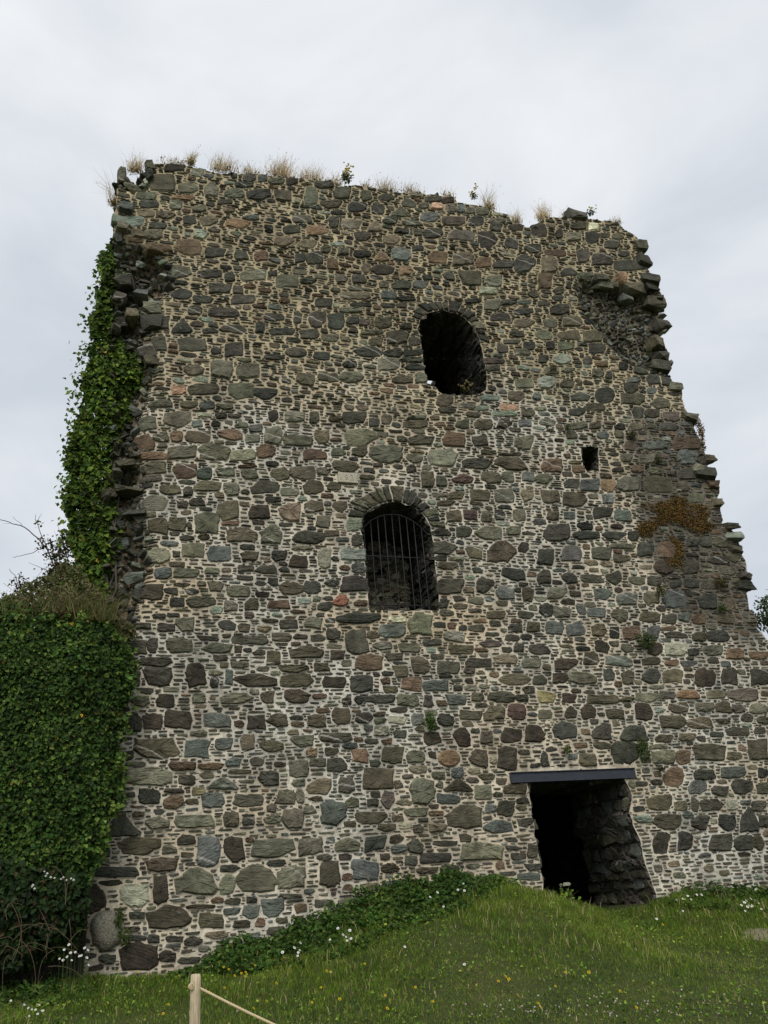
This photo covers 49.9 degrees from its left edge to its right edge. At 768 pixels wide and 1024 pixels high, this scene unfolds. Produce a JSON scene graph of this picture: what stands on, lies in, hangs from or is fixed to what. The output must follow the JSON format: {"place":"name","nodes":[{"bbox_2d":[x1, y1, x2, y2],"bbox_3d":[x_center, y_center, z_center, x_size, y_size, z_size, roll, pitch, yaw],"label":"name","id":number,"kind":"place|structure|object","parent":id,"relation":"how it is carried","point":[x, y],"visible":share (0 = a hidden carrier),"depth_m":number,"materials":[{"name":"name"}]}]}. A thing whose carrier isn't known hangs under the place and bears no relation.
{"place":"outdoors","nodes":[
{"label":"outdoors","id":0,"kind":"place"},
{"bbox_2d":[0,869,767,1023],"bbox_3d":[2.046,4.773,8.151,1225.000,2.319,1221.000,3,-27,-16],"label":"ground","id":1,"kind":"structure","parent":0,"point":[529,990],"depth_m":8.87,"materials":[{"name":"green plant"}]},
{"bbox_2d":[0,856,93,994],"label":"bramble","id":2,"kind":"object","parent":1,"relation":"on","point":[31,892],"visible":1,"depth_m":10.15,"materials":[{"name":"green plant"}]},
{"bbox_2d":[0,972,114,1014],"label":"weed bed","id":3,"kind":"object","parent":1,"relation":"on","point":[26,988],"visible":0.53,"depth_m":9.93,"materials":[{"name":"green plant"}]},
{"bbox_2d":[64,943,69,1000],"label":"daisy","id":4,"kind":"object","parent":1,"relation":"on","point":[67,968],"visible":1,"depth_m":9.54,"materials":[{"name":"green plant"}]},
{"bbox_2d":[66,952,71,1006],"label":"daisy","id":5,"kind":"object","parent":1,"relation":"on","point":[70,953],"visible":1,"depth_m":9.37,"materials":[{"name":"green plant"}]},
{"bbox_2d":[0,598,147,987],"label":"ivy clad wall","id":6,"kind":"structure","parent":1,"relation":"on","point":[62,759],"depth_m":11.29,"materials":[{"name":"green plant"}]},
{"bbox_2d":[0,513,72,604],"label":"shrub","id":7,"kind":"object","parent":6,"relation":"on","point":[59,555],"visible":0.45,"depth_m":14.57,"materials":[{"name":"green plant"}]},
{"bbox_2d":[0,586,74,617],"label":"grass tuft","id":8,"kind":"object","parent":6,"relation":"on","point":[26,606],"visible":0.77,"depth_m":12.11,"materials":[{"name":"green plant"}]},
{"bbox_2d":[14,580,125,616],"bbox_3d":[-4.773,1.308,12.332,1.602,0.541,1.068,-6,-25,3],"label":"grass tuft","id":9,"kind":"object","parent":6,"relation":"on","point":[70,605],"visible":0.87,"depth_m":12.28,"materials":[{"name":"green plant"}]},
{"bbox_2d":[1,558,151,643],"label":"loose shrub","id":10,"kind":"object","parent":6,"relation":"on","point":[74,580],"visible":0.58,"depth_m":12.63,"materials":[{"name":"green plant"}]},
{"bbox_2d":[60,579,143,623],"bbox_3d":[-4.223,1.382,12.454,1.509,0.654,1.198,3,-27,-16],"label":"grass tuft","id":11,"kind":"object","parent":6,"relation":"on","point":[100,615],"visible":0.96,"depth_m":12.39,"materials":[{"name":"green plant"}]},
{"bbox_2d":[80,947,85,1004],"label":"daisy","id":12,"kind":"object","parent":1,"relation":"on","point":[83,973],"visible":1,"depth_m":9.52,"materials":[{"name":"green plant"}]},
{"bbox_2d":[188,974,200,1023],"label":"fence post","id":13,"kind":"object","parent":1,"relation":"on","point":[194,986],"visible":1,"depth_m":5.92,"materials":[{"name":"wood"}]},
{"bbox_2d":[200,988,274,1023],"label":"rope","id":14,"kind":"object","parent":13,"relation":"attached to","point":[236,1006],"visible":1,"depth_m":5.82,"materials":[{"name":"beige fabric"}]},
{"bbox_2d":[162,864,514,981],"bbox_3d":[-0.325,5.523,11.223,5.168,1.259,1.863,3,-27,-16],"label":"nettle bed","id":15,"kind":"object","parent":1,"relation":"on","point":[226,956],"visible":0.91,"depth_m":11.28,"materials":[{"name":"green plant"}]},
{"bbox_2d":[1,874,767,1023],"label":"herbs","id":16,"kind":"object","parent":1,"relation":"on","point":[531,1015],"visible":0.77,"depth_m":9.33,"materials":[{"name":"green plant"}]},
{"bbox_2d":[84,159,767,978],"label":"ruined tower","id":17,"kind":"structure","parent":1,"relation":"on","point":[356,547],"depth_m":15.03,"materials":[{"name":"stone"}]},
{"bbox_2d":[52,238,144,612],"bbox_3d":[-5.037,-1.897,14.837,1.434,8.084,0.750,3,-27,-16],"label":"climbing ivy","id":18,"kind":"object","parent":17,"relation":"attached to","point":[91,520],"visible":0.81,"depth_m":14.38,"materials":[{"name":"green plant"}]},
{"bbox_2d":[92,169,133,208],"bbox_3d":[-5.514,-6.579,17.072,1.176,0.754,1.164,3,-27,-16],"label":"grass tuft","id":19,"kind":"object","parent":17,"relation":"on","point":[112,201],"visible":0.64,"depth_m":16.94,"materials":[{"name":"beige plant"}]},
{"bbox_2d":[114,906,124,928],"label":"wall plant","id":20,"kind":"object","parent":17,"relation":"attached to","point":[119,917],"depth_m":11.09,"materials":[{"name":"green plant"}]},
{"bbox_2d":[117,926,133,946],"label":"wall plant","id":21,"kind":"object","parent":17,"relation":"attached to","point":[125,941],"depth_m":11.03,"materials":[{"name":"green plant"}]},
{"bbox_2d":[123,151,147,177],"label":"grass tuft","id":22,"kind":"object","parent":17,"relation":"on","point":[136,167],"visible":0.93,"depth_m":17.34,"materials":[{"name":"beige plant"}]},
{"bbox_2d":[156,154,199,167],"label":"grass tuft","id":23,"kind":"object","parent":17,"relation":"on","point":[174,161],"visible":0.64,"depth_m":17.70,"materials":[{"name":"beige plant"}]},
{"bbox_2d":[183,144,200,167],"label":"grass tuft","id":24,"kind":"object","parent":17,"relation":"on","point":[191,161],"visible":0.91,"depth_m":17.85,"materials":[{"name":"beige plant"}]},
{"bbox_2d":[205,147,239,173],"bbox_3d":[-3.511,-7.644,18.085,0.895,0.576,0.619,3,-27,-16],"label":"grass tuft","id":25,"kind":"object","parent":17,"relation":"on","point":[218,167],"visible":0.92,"depth_m":18.03,"materials":[{"name":"beige plant"}]},
{"bbox_2d":[236,160,270,174],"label":"grass tuft","id":26,"kind":"object","parent":17,"relation":"on","point":[249,168],"visible":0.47,"depth_m":18.18,"materials":[{"name":"beige plant"}]},
{"bbox_2d":[263,152,300,176],"bbox_3d":[-2.394,-7.704,18.552,1.225,0.701,0.702,3,-27,-16],"label":"grass tuft","id":27,"kind":"object","parent":17,"relation":"on","point":[283,172],"visible":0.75,"depth_m":18.44,"materials":[{"name":"beige plant"}]},
{"bbox_2d":[293,163,326,180],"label":"grass tuft","id":28,"kind":"object","parent":17,"relation":"on","point":[311,176],"visible":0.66,"depth_m":18.64,"materials":[{"name":"beige plant"}]},
{"bbox_2d":[327,170,348,185],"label":"grass tuft","id":29,"kind":"object","parent":17,"relation":"on","point":[337,181],"visible":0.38,"depth_m":18.77,"materials":[{"name":"beige plant"}]},
{"bbox_2d":[340,162,353,184],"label":"ragwort","id":30,"kind":"object","parent":17,"relation":"on","point":[346,175],"visible":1,"depth_m":18.84,"materials":[{"name":"green plant"}]},
{"bbox_2d":[359,178,377,187],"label":"grass tuft","id":31,"kind":"object","parent":17,"relation":"on","point":[363,185],"visible":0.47,"depth_m":18.99,"materials":[{"name":"beige plant"}]},
{"bbox_2d":[375,172,399,191],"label":"grass tuft","id":32,"kind":"object","parent":17,"relation":"on","point":[385,187],"visible":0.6,"depth_m":19.15,"materials":[{"name":"beige plant"}]},
{"bbox_2d":[348,486,445,610],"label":"window","id":33,"kind":"structure","parent":17,"relation":"in","point":[363,504],"depth_m":15.42,"materials":[{"name":"metal"}]},
{"bbox_2d":[397,179,427,193],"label":"grass tuft","id":34,"kind":"object","parent":17,"relation":"on","point":[409,190],"visible":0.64,"depth_m":19.34,"materials":[{"name":"beige plant"}]},
{"bbox_2d":[424,710,437,731],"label":"wall plant","id":35,"kind":"object","parent":17,"relation":"attached to","point":[428,718],"depth_m":13.50,"materials":[{"name":"green plant"}]},
{"bbox_2d":[437,185,456,198],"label":"grass tuft","id":36,"kind":"object","parent":17,"relation":"on","point":[446,194],"visible":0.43,"depth_m":19.62,"materials":[{"name":"beige plant"}]},
{"bbox_2d":[412,300,492,395],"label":"window","id":37,"kind":"structure","parent":17,"relation":"in","point":[450,345],"depth_m":18.13,"materials":[{"name":"stone"}]},
{"bbox_2d":[458,379,472,392],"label":"wall plant","id":38,"kind":"object","parent":17,"relation":"attached to","point":[464,387],"depth_m":16.85,"materials":[{"name":"green plant"}]},
{"bbox_2d":[469,183,477,199],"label":"ragwort","id":39,"kind":"object","parent":17,"relation":"on","point":[472,193],"visible":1,"depth_m":19.80,"materials":[{"name":"green plant"}]},
{"bbox_2d":[476,180,499,212],"bbox_3d":[2.537,-7.536,20.015,0.916,0.758,0.836,3,-27,-16],"label":"grass tuft","id":40,"kind":"object","parent":17,"relation":"on","point":[490,204],"visible":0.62,"depth_m":19.91,"materials":[{"name":"beige plant"}]},
{"bbox_2d":[506,203,524,224],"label":"grass tuft","id":41,"kind":"object","parent":17,"relation":"on","point":[515,219],"visible":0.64,"depth_m":19.92,"materials":[{"name":"beige plant"}]},
{"bbox_2d":[529,201,554,221],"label":"grass tuft","id":42,"kind":"object","parent":17,"relation":"on","point":[541,215],"visible":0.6,"depth_m":20.29,"materials":[{"name":"beige plant"}]},
{"bbox_2d":[550,364,556,370],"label":"wall plant","id":43,"kind":"object","parent":17,"relation":"attached to","point":[552,367],"depth_m":17.71,"materials":[{"name":"green plant"}]},
{"bbox_2d":[562,744,570,753],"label":"wall plant","id":44,"kind":"object","parent":17,"relation":"attached to","point":[567,748],"depth_m":13.96,"materials":[{"name":"green plant"}]},
{"bbox_2d":[564,423,571,430],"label":"wall plant","id":45,"kind":"object","parent":17,"relation":"attached to","point":[567,426],"depth_m":17.09,"materials":[{"name":"green plant"}]},
{"bbox_2d":[523,779,656,906],"bbox_3d":[3.091,6.184,14.313,2.474,2.851,2.286,3,-27,-16],"label":"doorway","id":46,"kind":"structure","parent":17,"relation":"in","point":[612,854],"depth_m":14.48,"materials":[{"name":"stone"}]},
{"bbox_2d":[580,446,600,471],"bbox_3d":[4.032,-0.723,17.809,0.854,0.739,1.770,3,-27,-16],"label":"window","id":47,"kind":"structure","parent":17,"relation":"in","point":[590,459],"depth_m":17.33,"materials":[{"name":"stone"}]},
{"bbox_2d":[586,205,596,215],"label":"ragwort","id":48,"kind":"object","parent":17,"relation":"on","point":[591,212],"visible":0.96,"depth_m":20.74,"materials":[{"name":"green plant"}]},
{"bbox_2d":[609,215,623,224],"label":"grass tuft","id":49,"kind":"object","parent":17,"relation":"on","point":[619,221],"visible":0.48,"depth_m":20.96,"materials":[{"name":"beige plant"}]},
{"bbox_2d":[626,429,637,437],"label":"wall plant","id":50,"kind":"object","parent":17,"relation":"attached to","point":[631,432],"depth_m":17.51,"materials":[{"name":"green plant"}]},
{"bbox_2d":[636,737,651,761],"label":"wall plant","id":51,"kind":"object","parent":17,"relation":"attached to","point":[641,747],"depth_m":14.36,"materials":[{"name":"green plant"}]},
{"bbox_2d":[635,631,656,648],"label":"wall plant","id":52,"kind":"object","parent":17,"relation":"attached to","point":[646,639],"depth_m":15.34,"materials":[{"name":"green plant"}]},
{"bbox_2d":[646,345,652,354],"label":"wall plant","id":53,"kind":"object","parent":17,"relation":"attached to","point":[648,350],"depth_m":18.78,"materials":[{"name":"green plant"}]},
{"bbox_2d":[654,454,662,464],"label":"wall plant","id":54,"kind":"object","parent":17,"relation":"attached to","point":[656,459],"depth_m":17.41,"materials":[{"name":"green plant"}]},
{"bbox_2d":[656,583,666,597],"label":"wall plant","id":55,"kind":"object","parent":17,"relation":"attached to","point":[662,590],"depth_m":15.95,"materials":[{"name":"green plant"}]},
{"bbox_2d":[657,764,665,772],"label":"wall plant","id":56,"kind":"object","parent":17,"relation":"attached to","point":[662,769],"depth_m":14.29,"materials":[{"name":"green plant"}]},
{"bbox_2d":[665,534,685,570],"bbox_3d":[5.819,0.813,16.573,0.557,0.815,0.136,3,-27,-16],"label":"stonecrop","id":57,"kind":"object","parent":17,"relation":"attached to","point":[677,556],"visible":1,"depth_m":16.57,"materials":[{"name":"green plant"}]},
{"bbox_2d":[636,494,717,537],"bbox_3d":[5.998,0.106,16.984,2.054,1.072,0.158,3,-27,-16],"label":"moss","id":58,"kind":"object","parent":17,"relation":"attached to","point":[672,512],"visible":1,"depth_m":17.00,"materials":[{"name":"brown plant"}]},
{"bbox_2d":[695,417,705,450],"bbox_3d":[7.042,-1.746,18.351,0.292,1.036,0.136,3,-27,-16],"label":"stonecrop","id":59,"kind":"object","parent":17,"relation":"attached to","point":[700,432],"visible":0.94,"depth_m":18.35,"materials":[{"name":"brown plant"}]},
{"bbox_2d":[715,576,727,586],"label":"wall plant","id":60,"kind":"object","parent":17,"relation":"attached to","point":[718,581],"depth_m":16.43,"materials":[{"name":"green plant"}]},
{"bbox_2d":[717,603,726,613],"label":"wall plant","id":61,"kind":"object","parent":17,"relation":"attached to","point":[723,609],"depth_m":16.16,"materials":[{"name":"green plant"}]},
{"bbox_2d":[236,984,752,1017],"bbox_3d":[1.596,4.880,8.026,6.303,0.422,1.057,-5,-25,0],"label":"clover","id":62,"kind":"object","parent":1,"relation":"on","point":[676,1013],"visible":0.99,"depth_m":7.83,"materials":[{"name":"green plant"}]},
{"bbox_2d":[500,877,520,885],"bbox_3d":[1.924,5.545,12.337,0.506,0.163,0.274,12,-30,-31],"label":"cow parsley","id":63,"kind":"object","parent":1,"relation":"on","point":[514,881],"visible":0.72,"depth_m":12.28,"materials":[{"name":"green plant"}]},
{"bbox_2d":[554,882,580,900],"bbox_3d":[2.747,5.782,12.487,0.361,0.328,0.360,3,-27,-16],"label":"cow parsley","id":64,"kind":"object","parent":1,"relation":"on","point":[568,893],"visible":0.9,"depth_m":12.46,"materials":[{"name":"green plant"}]},
{"bbox_2d":[648,881,767,915],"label":"ground plants","id":65,"kind":"object","parent":1,"relation":"on","point":[743,889],"visible":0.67,"depth_m":13.18,"materials":[{"name":"green plant"}]},
{"bbox_2d":[751,589,767,632],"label":"tree","id":66,"kind":"object","parent":1,"relation":"on","point":[764,602],"visible":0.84,"depth_m":28.27,"materials":[{"name":"green plant"}]},
{"bbox_2d":[0,0,767,639],"label":"sky","id":67,"kind":"structure","parent":0,"point":[651,114],"materials":[{"name":"white"}]},
{"bbox_2d":[742,928,767,941],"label":"path","id":68,"kind":"structure","parent":0,"point":[760,933],"depth_m":11.15,"materials":[{"name":"grey gravel"}]}
]}

